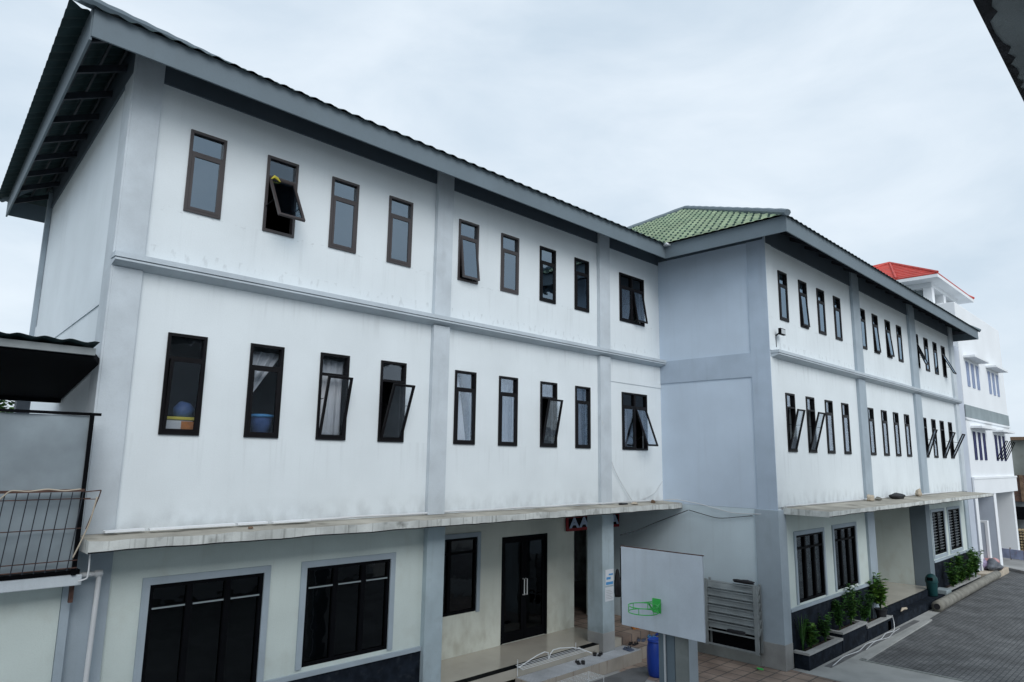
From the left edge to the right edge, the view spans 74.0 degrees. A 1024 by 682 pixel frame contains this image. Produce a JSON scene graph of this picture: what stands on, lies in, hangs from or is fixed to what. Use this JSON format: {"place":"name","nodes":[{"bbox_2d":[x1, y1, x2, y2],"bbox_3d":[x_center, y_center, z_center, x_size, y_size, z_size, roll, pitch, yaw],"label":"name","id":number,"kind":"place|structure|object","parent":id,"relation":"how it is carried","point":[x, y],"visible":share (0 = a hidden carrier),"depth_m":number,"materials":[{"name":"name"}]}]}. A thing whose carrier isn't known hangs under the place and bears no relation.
{"place":"outdoors","nodes":[
{"label":"outdoors","id":0,"kind":"place"},
{"bbox_2d":[0,0,1023,436],"label":"sky","id":1,"kind":"structure","parent":0,"point":[891,130],"materials":[{"name":"white"}]},
{"bbox_2d":[585,667,840,681],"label":"yard","id":2,"kind":"structure","parent":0,"point":[647,680],"depth_m":16.54,"materials":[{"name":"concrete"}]},
{"bbox_2d":[0,332,101,681],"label":"neighbour house","id":3,"kind":"structure","parent":2,"relation":"on","point":[40,574],"depth_m":9.21,"materials":[{"name":"beige paint"}]},
{"bbox_2d":[0,488,80,499],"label":"rope","id":4,"kind":"object","parent":3,"relation":"attached to","point":[37,490],"visible":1,"depth_m":8.91,"materials":[{"name":"beige fabric"}]},
{"bbox_2d":[72,497,97,557],"bbox_3d":[-5.832,2.543,9.288,0.222,0.805,0.031,8,-12,-36],"label":"rope","id":5,"kind":"object","parent":3,"relation":"hanging from","point":[86,528],"visible":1,"depth_m":9.30,"materials":[{"name":"beige fabric"}]},
{"bbox_2d":[80,569,102,681],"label":"downpipe","id":6,"kind":"object","parent":3,"relation":"attached to","point":[98,574],"visible":0.85,"depth_m":9.55,"materials":[{"name":"white plastic"}]},
{"bbox_2d":[594,667,648,681],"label":"dark slab","id":7,"kind":"structure","parent":2,"relation":"on","point":[639,674],"depth_m":16.45,"materials":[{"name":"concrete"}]},
{"bbox_2d":[558,671,603,681],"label":"wire grid","id":8,"kind":"object","parent":7,"relation":"on","point":[588,679],"visible":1,"depth_m":15.51,"materials":[{"name":"white paint"}]},
{"bbox_2d":[620,545,705,681],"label":"basketball hoop","id":9,"kind":"object","parent":2,"relation":"on","point":[662,593],"visible":1,"depth_m":10.45,"materials":[{"name":"white paint"}]},
{"bbox_2d":[619,652,837,681],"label":"tiled yard","id":10,"kind":"structure","parent":2,"relation":"on","point":[712,668],"depth_m":16.88,"materials":[{"name":"brown tile"}]},
{"bbox_2d":[647,637,658,677],"bbox_3d":[3.541,7.731,16.615,0.490,0.845,0.490,10,-14,-44],"label":"plastic barrel","id":11,"kind":"object","parent":10,"relation":"on","point":[653,656],"visible":0.59,"depth_m":16.45,"materials":[{"name":"plastic"}]},
{"bbox_2d":[704,577,763,655],"bbox_3d":[5.351,7.314,18.467,0.305,1.690,2.950,10,-14,-44],"label":"slatted rack","id":12,"kind":"object","parent":10,"relation":"on","point":[750,641],"visible":0.63,"depth_m":17.94,"materials":[{"name":"grey metal"}]},
{"bbox_2d":[506,571,1010,681],"bbox_3d":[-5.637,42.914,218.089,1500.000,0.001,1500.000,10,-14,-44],"label":"ground","id":13,"kind":"structure","parent":0,"point":[580,593],"depth_m":26.43,"materials":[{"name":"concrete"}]},
{"bbox_2d":[0,0,992,681],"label":"school building","id":14,"kind":"structure","parent":13,"relation":"on","point":[194,254],"depth_m":14.70,"materials":[{"name":"white paint"}]},
{"bbox_2d":[166,416,193,428],"bbox_3d":[-5.524,1.363,11.156,0.520,0.230,0.320,10,-14,-44],"label":"storage tub","id":15,"kind":"object","parent":14,"relation":"on","point":[173,422],"visible":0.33,"depth_m":11.07,"materials":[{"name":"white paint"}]},
{"bbox_2d":[173,401,193,416],"bbox_3d":[-5.505,1.167,11.405,0.322,0.310,0.321,1,-10,1],"label":"cloth bundle","id":16,"kind":"object","parent":15,"relation":"on","point":[182,409],"visible":0.88,"depth_m":11.29,"materials":[{"name":"blue fabric"}]},
{"bbox_2d":[158,332,207,435],"bbox_3d":[-5.287,0.697,10.955,0.615,1.620,0.224,10,-14,-44],"label":"window","id":17,"kind":"structure","parent":14,"relation":"in","point":[162,429],"depth_m":10.90,"materials":[{"name":"black metal"}]},
{"bbox_2d":[141,573,263,681],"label":"window","id":18,"kind":"structure","parent":14,"relation":"in","point":[204,630],"depth_m":10.82,"materials":[{"name":"glass"}]},
{"bbox_2d":[183,129,227,219],"bbox_3d":[-5.249,-2.831,11.622,0.605,1.440,0.124,10,-14,-44],"label":"window","id":19,"kind":"structure","parent":14,"relation":"in","point":[203,195],"depth_m":11.59,"materials":[{"name":"clear glass"}]},
{"bbox_2d":[250,414,273,432],"bbox_3d":[-4.516,1.493,12.207,0.450,0.360,0.450,10,-14,-44],"label":"bucket","id":20,"kind":"object","parent":14,"relation":"on","point":[261,422],"visible":0.78,"depth_m":12.05,"materials":[{"name":"blue plastic"}]},
{"bbox_2d":[243,343,284,437],"bbox_3d":[-4.360,0.879,11.930,0.615,1.620,0.124,10,-14,-44],"label":"window","id":21,"kind":"structure","parent":14,"relation":"in","point":[279,370],"depth_m":11.89,"materials":[{"name":"black metal"}]},
{"bbox_2d":[253,351,278,391],"bbox_3d":[-4.511,0.882,12.140,0.738,1.382,0.088,10,-14,-44],"label":"curtain","id":22,"kind":"object","parent":14,"relation":"hanging from","point":[265,359],"visible":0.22,"depth_m":12.23,"materials":[{"name":"fabric"}]},
{"bbox_2d":[262,155,305,237],"bbox_3d":[-4.112,-2.682,12.389,0.605,1.440,0.621,10,-14,-44],"label":"window","id":23,"kind":"structure","parent":14,"relation":"in","point":[285,194],"depth_m":12.39,"materials":[{"name":"glass"}]},
{"bbox_2d":[319,360,342,434],"bbox_3d":[-3.521,1.109,13.072,0.516,1.480,0.087,10,-14,-44],"label":"curtain","id":24,"kind":"object","parent":14,"relation":"hanging from","point":[331,424],"visible":0.62,"depth_m":13.12,"materials":[{"name":"fabric"}]},
{"bbox_2d":[315,352,352,439],"bbox_3d":[-3.322,1.041,12.779,0.615,1.620,0.363,10,-14,-44],"label":"window","id":25,"kind":"structure","parent":14,"relation":"in","point":[346,395],"depth_m":12.81,"materials":[{"name":"black metal"}]},
{"bbox_2d":[328,176,359,253],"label":"window","id":26,"kind":"structure","parent":14,"relation":"in","point":[343,222],"depth_m":13.45,"materials":[{"name":"clear glass"}]},
{"bbox_2d":[301,559,389,667],"bbox_3d":[-3.064,4.980,12.613,1.790,1.670,0.106,10,-14,-44],"label":"window","id":27,"kind":"structure","parent":14,"relation":"in","point":[346,605],"depth_m":12.58,"materials":[{"name":"glass"}]},
{"bbox_2d":[377,360,414,441],"bbox_3d":[-2.313,1.208,13.657,0.615,1.620,0.517,10,-14,-44],"label":"window","id":28,"kind":"structure","parent":14,"relation":"in","point":[403,416],"depth_m":13.71,"materials":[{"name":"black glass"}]},
{"bbox_2d":[386,195,412,267],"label":"window","id":29,"kind":"structure","parent":14,"relation":"in","point":[400,216],"depth_m":14.39,"materials":[{"name":"brown glass"}]},
{"bbox_2d":[443,537,476,616],"bbox_3d":[-1.542,5.665,16.324,1.750,1.770,0.100,10,-14,-44],"label":"window","id":30,"kind":"structure","parent":14,"relation":"in","point":[460,555],"depth_m":16.57,"materials":[{"name":"glass"}]},
{"bbox_2d":[457,376,464,439],"bbox_3d":[-1.237,1.529,15.304,0.580,1.481,0.088,10,-14,-44],"label":"curtain","id":31,"kind":"object","parent":14,"relation":"hanging from","point":[461,435],"visible":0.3,"depth_m":15.34,"materials":[{"name":"fabric"}]},
{"bbox_2d":[453,370,476,444],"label":"window","id":32,"kind":"structure","parent":14,"relation":"in","point":[472,390],"depth_m":15.15,"materials":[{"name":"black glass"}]},
{"bbox_2d":[457,219,479,284],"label":"window","id":33,"kind":"structure","parent":14,"relation":"in","point":[468,239],"depth_m":15.67,"materials":[{"name":"brown glass"}]},
{"bbox_2d":[501,382,508,441],"bbox_3d":[-0.286,1.704,16.234,0.620,1.480,0.087,10,-14,-44],"label":"curtain","id":34,"kind":"object","parent":14,"relation":"hanging from","point":[504,386],"visible":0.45,"depth_m":16.34,"materials":[{"name":"fabric"}]},
{"bbox_2d":[498,376,517,445],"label":"window","id":35,"kind":"structure","parent":14,"relation":"in","point":[515,380],"depth_m":16.10,"materials":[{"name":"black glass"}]},
{"bbox_2d":[500,233,518,294],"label":"window","id":36,"kind":"structure","parent":14,"relation":"in","point":[509,272],"depth_m":16.65,"materials":[{"name":"brown glass"}]},
{"bbox_2d":[502,538,524,643],"bbox_3d":[0.039,6.488,17.749,0.812,2.560,0.129,10,-14,-44],"label":"door","id":37,"kind":"structure","parent":14,"relation":"in","point":[513,549],"depth_m":17.79,"materials":[{"name":"black paint"}]},
{"bbox_2d":[523,536,544,638],"bbox_3d":[0.619,6.594,18.316,0.812,2.560,0.129,10,-14,-44],"label":"door","id":38,"kind":"structure","parent":14,"relation":"in","point":[534,547],"depth_m":18.35,"materials":[{"name":"black paint"}]},
{"bbox_2d":[539,246,555,303],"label":"window","id":39,"kind":"structure","parent":14,"relation":"in","point":[547,275],"depth_m":17.60,"materials":[{"name":"black glass"}]},
{"bbox_2d":[540,381,562,446],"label":"window","id":40,"kind":"structure","parent":14,"relation":"in","point":[555,424],"depth_m":17.05,"materials":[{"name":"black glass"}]},
{"bbox_2d":[516,643,591,675],"bbox_3d":[1.031,7.530,16.156,2.465,0.351,0.272,10,-14,-44],"label":"wire rack","id":41,"kind":"object","parent":14,"relation":"on","point":[548,656],"visible":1,"depth_m":16.09,"materials":[{"name":"metal"}]},
{"bbox_2d":[577,391,581,444],"bbox_3d":[1.680,2.065,18.155,0.622,1.480,0.088,10,-14,-44],"label":"curtain","id":42,"kind":"object","parent":14,"relation":"hanging from","point":[579,395],"visible":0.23,"depth_m":18.29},
{"bbox_2d":[574,257,588,312],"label":"window","id":43,"kind":"structure","parent":14,"relation":"in","point":[581,267],"depth_m":18.55,"materials":[{"name":"black glass"}]},
{"bbox_2d":[575,386,590,448],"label":"window","id":44,"kind":"structure","parent":14,"relation":"in","point":[588,390],"depth_m":18.05,"materials":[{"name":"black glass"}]},
{"bbox_2d":[566,514,618,531],"bbox_3d":[2.429,5.247,20.203,2.450,0.650,0.078,10,-14,-44],"label":"hanging sign","id":45,"kind":"object","parent":14,"relation":"hanging from","point":[576,523],"visible":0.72,"depth_m":19.67,"materials":[{"name":"black paint"}]},
{"bbox_2d":[605,569,612,585],"bbox_3d":[2.554,6.191,17.814,0.340,0.400,0.006,10,-14,-44],"label":"paper notice","id":46,"kind":"object","parent":14,"relation":"attached to","point":[608,576],"visible":1,"depth_m":17.80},
{"bbox_2d":[605,586,613,601],"bbox_3d":[2.541,6.598,17.736,0.360,0.350,0.005,10,-14,-44],"label":"paper notice","id":47,"kind":"object","parent":14,"relation":"attached to","point":[609,593],"visible":1,"depth_m":17.74,"materials":[{"name":"white paper"}]},
{"bbox_2d":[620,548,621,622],"bbox_3d":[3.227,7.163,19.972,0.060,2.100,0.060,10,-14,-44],"label":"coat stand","id":48,"kind":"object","parent":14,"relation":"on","point":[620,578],"visible":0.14,"depth_m":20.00,"materials":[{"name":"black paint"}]},
{"bbox_2d":[614,569,620,596],"bbox_3d":[3.086,7.043,19.843,0.271,0.788,0.287,0,-10,5],"label":"hanging jacket","id":49,"kind":"object","parent":48,"relation":"hanging from","point":[617,586],"visible":0.88,"depth_m":19.71,"materials":[{"name":"black fabric"}]},
{"bbox_2d":[619,272,647,326],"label":"window","id":50,"kind":"structure","parent":14,"relation":"in","point":[632,284],"depth_m":20.18,"materials":[{"name":"black glass"}]},
{"bbox_2d":[621,392,657,449],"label":"window","id":51,"kind":"structure","parent":14,"relation":"in","point":[635,402],"depth_m":19.60,"materials":[{"name":"black glass"}]},
{"bbox_2d":[777,270,788,322],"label":"window","id":52,"kind":"structure","parent":14,"relation":"in","point":[782,277],"depth_m":19.49,"materials":[{"name":"black glass"}]},
{"bbox_2d":[785,393,805,451],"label":"window","id":53,"kind":"structure","parent":14,"relation":"in","point":[794,415],"depth_m":18.92,"materials":[{"name":"black glass"}]},
{"bbox_2d":[798,279,809,328],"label":"window","id":54,"kind":"structure","parent":14,"relation":"in","point":[802,286],"depth_m":20.41,"materials":[{"name":"black glass"}]},
{"bbox_2d":[796,532,825,602],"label":"window","id":55,"kind":"structure","parent":14,"relation":"in","point":[811,575],"depth_m":18.90,"materials":[{"name":"black paint"}]},
{"bbox_2d":[805,396,825,452],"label":"window","id":56,"kind":"structure","parent":14,"relation":"in","point":[814,442],"depth_m":19.87,"materials":[{"name":"black glass"}]},
{"bbox_2d":[816,288,826,335],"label":"window","id":57,"kind":"structure","parent":14,"relation":"in","point":[819,293],"depth_m":21.40,"materials":[{"name":"black glass"}]},
{"bbox_2d":[824,400,835,453],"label":"window","id":58,"kind":"structure","parent":14,"relation":"in","point":[830,403],"depth_m":20.97,"materials":[{"name":"black glass"}]},
{"bbox_2d":[833,296,842,340],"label":"window","id":59,"kind":"structure","parent":14,"relation":"in","point":[836,301],"depth_m":22.35,"materials":[{"name":"black glass"}]},
{"bbox_2d":[834,526,857,589],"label":"window","id":60,"kind":"structure","parent":14,"relation":"in","point":[845,544],"depth_m":20.74,"materials":[{"name":"black paint"}]},
{"bbox_2d":[841,403,851,453],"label":"window","id":61,"kind":"structure","parent":14,"relation":"in","point":[846,407],"depth_m":21.91,"materials":[{"name":"black glass"}]},
{"bbox_2d":[860,308,867,349],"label":"window","id":62,"kind":"structure","parent":14,"relation":"in","point":[862,312],"depth_m":24.05,"materials":[{"name":"black glass"}]},
{"bbox_2d":[867,407,876,454],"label":"window","id":63,"kind":"structure","parent":14,"relation":"in","point":[870,420],"depth_m":23.58,"materials":[{"name":"black glass"}]},
{"bbox_2d":[871,314,880,353],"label":"window","id":64,"kind":"structure","parent":14,"relation":"in","point":[876,340],"depth_m":24.87,"materials":[{"name":"black glass"}]},
{"bbox_2d":[881,410,889,455],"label":"window","id":65,"kind":"structure","parent":14,"relation":"in","point":[884,420],"depth_m":24.55,"materials":[{"name":"black glass"}]},
{"bbox_2d":[884,319,894,358],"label":"window","id":66,"kind":"structure","parent":14,"relation":"in","point":[889,347],"depth_m":25.85,"materials":[{"name":"black glass"}]},
{"bbox_2d":[893,412,901,455],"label":"window","id":67,"kind":"structure","parent":14,"relation":"in","point":[896,423],"depth_m":25.48,"materials":[{"name":"black glass"}]},
{"bbox_2d":[896,325,903,362],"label":"window","id":68,"kind":"structure","parent":14,"relation":"in","point":[898,329],"depth_m":26.86,"materials":[{"name":"black glass"}]},
{"bbox_2d":[904,414,912,456],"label":"window","id":69,"kind":"structure","parent":14,"relation":"in","point":[907,424],"depth_m":26.39,"materials":[{"name":"black glass"}]},
{"bbox_2d":[916,334,928,367],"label":"window","id":70,"kind":"structure","parent":14,"relation":"in","point":[919,351],"depth_m":28.48,"materials":[{"name":"black glass"}]},
{"bbox_2d":[923,337,929,371],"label":"window","id":71,"kind":"structure","parent":14,"relation":"in","point":[925,341],"depth_m":29.44,"materials":[{"name":"black glass"}]},
{"bbox_2d":[923,417,937,457],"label":"window","id":72,"kind":"structure","parent":14,"relation":"in","point":[927,444],"depth_m":28.00,"materials":[{"name":"black glass"}]},
{"bbox_2d":[925,574,937,596],"bbox_3d":[15.878,9.219,25.713,0.442,0.811,0.436,10,-14,-44],"label":"trash bin","id":73,"kind":"object","parent":14,"relation":"on","point":[931,580],"visible":1,"depth_m":25.57,"materials":[{"name":"green plastic"}]},
{"bbox_2d":[931,419,938,457],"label":"window","id":74,"kind":"structure","parent":14,"relation":"in","point":[933,423],"depth_m":28.97,"materials":[{"name":"black glass"}]},
{"bbox_2d":[932,342,938,374],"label":"window","id":75,"kind":"structure","parent":14,"relation":"in","point":[934,345],"depth_m":30.39,"materials":[{"name":"black glass"}]},
{"bbox_2d":[932,511,946,554],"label":"window","id":76,"kind":"structure","parent":14,"relation":"in","point":[937,517],"depth_m":27.91,"materials":[{"name":"glass"}]},
{"bbox_2d":[939,420,955,457],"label":"window","id":77,"kind":"structure","parent":14,"relation":"in","point":[942,432],"depth_m":29.76,"materials":[{"name":"black glass"}]},
{"bbox_2d":[941,346,956,377],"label":"window","id":78,"kind":"structure","parent":14,"relation":"in","point":[944,360],"depth_m":31.34,"materials":[{"name":"black glass"}]},
{"bbox_2d":[948,508,961,549],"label":"window","id":79,"kind":"structure","parent":14,"relation":"in","point":[954,522],"depth_m":29.65,"materials":[{"name":"glass"}]},
{"bbox_2d":[948,422,965,458],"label":"window","id":80,"kind":"structure","parent":14,"relation":"in","point":[953,454],"depth_m":30.69,"materials":[{"name":"black glass"}]},
{"bbox_2d":[873,262,1019,570],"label":"white building","id":81,"kind":"structure","parent":13,"relation":"on","point":[985,425],"depth_m":35.80,"materials":[{"name":"paint"}]},
{"bbox_2d":[994,435,1007,460],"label":"window","id":82,"kind":"structure","parent":81,"relation":"in","point":[995,436],"depth_m":37.19,"materials":[{"name":"black paint"}]},
{"bbox_2d":[977,567,1008,580],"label":"tan slab","id":83,"kind":"structure","parent":13,"relation":"on","point":[1004,571],"depth_m":32.06,"materials":[{"name":"concrete"}]},
{"bbox_2d":[986,558,1003,570],"bbox_3d":[22.735,10.581,32.237,0.825,0.550,0.746,2,-10,-5],"label":"trash bag","id":84,"kind":"object","parent":83,"relation":"on","point":[993,565],"visible":0.94,"depth_m":31.98,"materials":[{"name":"grey plastic"}]},
{"bbox_2d":[798,609,962,681],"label":"concrete apron","id":85,"kind":"object","parent":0,"point":[854,669],"visible":0.67,"depth_m":17.13,"materials":[{"name":"concrete"}]},
{"bbox_2d":[793,635,842,670],"bbox_3d":[8.159,8.259,18.032,2.290,0.420,0.410,10,-14,-44],"label":"planter","id":86,"kind":"object","parent":85,"relation":"on","point":[817,655],"visible":0.97,"depth_m":17.64,"materials":[{"name":"tile"}]},
{"bbox_2d":[794,616,807,650],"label":"grassy plant","id":87,"kind":"object","parent":86,"relation":"on","point":[802,634],"visible":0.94,"depth_m":17.60,"materials":[{"name":"green plant"}]},
{"bbox_2d":[801,619,820,648],"bbox_3d":[7.801,7.720,17.823,0.486,0.748,0.699,-1,-10,11],"label":"leafy shrub","id":88,"kind":"object","parent":86,"relation":"on","point":[811,637],"visible":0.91,"depth_m":17.75,"materials":[{"name":"green plant"}]},
{"bbox_2d":[818,612,833,641],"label":"leafy shrub","id":89,"kind":"object","parent":86,"relation":"on","point":[824,627],"visible":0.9,"depth_m":18.54,"materials":[{"name":"green plant"}]},
{"bbox_2d":[828,619,867,653],"bbox_3d":[9.666,8.467,19.516,1.940,0.560,0.410,10,-14,-44],"label":"planter","id":90,"kind":"object","parent":85,"relation":"on","point":[853,635],"visible":0.79,"depth_m":19.33,"materials":[{"name":"tile"}]},
{"bbox_2d":[831,594,848,629],"bbox_3d":[9.291,7.726,19.318,0.584,1.006,0.373,-2,-10,18],"label":"leafy shrub","id":91,"kind":"object","parent":90,"relation":"on","point":[837,613],"visible":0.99,"depth_m":19.30,"materials":[{"name":"green plant"}]},
{"bbox_2d":[843,583,858,624],"bbox_3d":[9.964,7.746,19.878,0.660,1.178,0.516,10,-14,-44],"label":"leafy shrub","id":92,"kind":"object","parent":90,"relation":"on","point":[851,606],"visible":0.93,"depth_m":19.81,"materials":[{"name":"green plant"}]},
{"bbox_2d":[825,620,918,667],"bbox_3d":[10.841,8.871,20.114,7.700,0.022,0.180,10,-14,-44],"label":"drain channel","id":93,"kind":"object","parent":85,"relation":"on","point":[903,627],"visible":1,"depth_m":19.55,"materials":[{"name":"concrete"}]},
{"bbox_2d":[866,615,891,640],"bbox_3d":[11.137,8.806,20.942,2.190,0.420,0.410,10,-14,-44],"label":"planter","id":94,"kind":"object","parent":85,"relation":"on","point":[876,627],"visible":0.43,"depth_m":20.77,"materials":[{"name":"tile"}]},
{"bbox_2d":[856,590,874,620],"bbox_3d":[10.681,8.081,20.606,0.666,1.066,0.398,0,-10,3],"label":"leafy shrub","id":95,"kind":"object","parent":94,"relation":"on","point":[864,612],"visible":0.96,"depth_m":20.58,"materials":[{"name":"green plant"}]},
{"bbox_2d":[866,572,888,618],"bbox_3d":[11.598,8.105,21.673,0.767,1.404,0.815,0,-10,2],"label":"potted plant","id":96,"kind":"object","parent":94,"relation":"on","point":[878,590],"visible":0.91,"depth_m":21.53,"materials":[{"name":"green plant"}]},
{"bbox_2d":[859,659,971,681],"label":"road joint","id":97,"kind":"object","parent":85,"relation":"on","point":[916,671],"visible":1,"depth_m":17.19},
{"bbox_2d":[942,582,964,591],"bbox_3d":[17.720,10.024,27.361,2.240,0.400,0.430,10,-14,-44],"label":"planter","id":98,"kind":"object","parent":85,"relation":"on","point":[956,587],"visible":0.36,"depth_m":27.29,"materials":[{"name":"concrete"}]},
{"bbox_2d":[943,562,962,586],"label":"round shrub","id":99,"kind":"object","parent":98,"relation":"in","point":[952,575],"visible":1,"depth_m":27.08,"materials":[{"name":"green plant"}]},
{"bbox_2d":[950,554,970,582],"bbox_3d":[18.537,9.467,28.090,0.709,1.214,0.779,0,-10,4],"label":"round shrub","id":100,"kind":"object","parent":98,"relation":"in","point":[957,562],"visible":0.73,"depth_m":27.93,"materials":[{"name":"green plant"}]},
{"bbox_2d":[931,570,1000,611],"bbox_3d":[18.835,10.143,27.900,0.370,0.364,10.642,-9,-14,44],"label":"concrete pipe","id":101,"kind":"object","parent":85,"relation":"on","point":[947,601],"visible":1,"depth_m":26.49,"materials":[{"name":"beige concrete"}]},
{"bbox_2d":[963,575,980,585],"bbox_3d":[19.585,10.391,29.208,2.940,0.360,0.390,10,-14,-44],"label":"planter","id":102,"kind":"object","parent":85,"relation":"on","point":[972,579],"visible":0.26,"depth_m":29.26,"materials":[{"name":"concrete"}]},
{"bbox_2d":[957,547,978,579],"bbox_3d":[19.477,9.517,28.927,0.838,1.430,1.200,3,-10,-12],"label":"round shrub","id":103,"kind":"object","parent":102,"relation":"on","point":[972,563],"visible":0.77,"depth_m":28.81,"materials":[{"name":"green plant"}]},
{"bbox_2d":[965,549,982,576],"bbox_3d":[20.286,9.767,29.751,0.933,1.241,0.663,10,-14,-44],"label":"round shrub","id":104,"kind":"object","parent":102,"relation":"on","point":[976,568],"visible":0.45,"depth_m":29.66,"materials":[{"name":"green plant"}]},
{"bbox_2d":[868,571,1023,681],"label":"paved road","id":105,"kind":"structure","parent":0,"point":[977,636],"depth_m":20.22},
{"bbox_2d":[861,619,931,659],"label":"kerb","id":106,"kind":"structure","parent":105,"relation":"on","point":[875,652],"depth_m":19.96,"materials":[{"name":"concrete"}]},
{"bbox_2d":[973,0,1023,100],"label":"opposite building","id":107,"kind":"structure","parent":0,"point":[1003,20],"depth_m":6.40,"materials":[{"name":"metal"}]},
{"bbox_2d":[1003,559,1023,569],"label":"raised pavement","id":108,"kind":"structure","parent":0,"point":[1016,563],"depth_m":35.60,"materials":[{"name":"concrete"}]},
{"label":"far pavement","id":109,"kind":"structure","parent":0,"visible":0},
{"bbox_2d":[1002,548,1023,559],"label":"banner barrier","id":110,"kind":"object","parent":109,"relation":"on","point":[1013,554],"visible":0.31,"depth_m":37.46,"materials":[{"name":"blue fabric"}]},
{"bbox_2d":[1010,437,1023,506],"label":"sheet metal shed","id":111,"kind":"structure","parent":109,"relation":"on","point":[1018,456],"depth_m":42.31,"materials":[{"name":"metal"}]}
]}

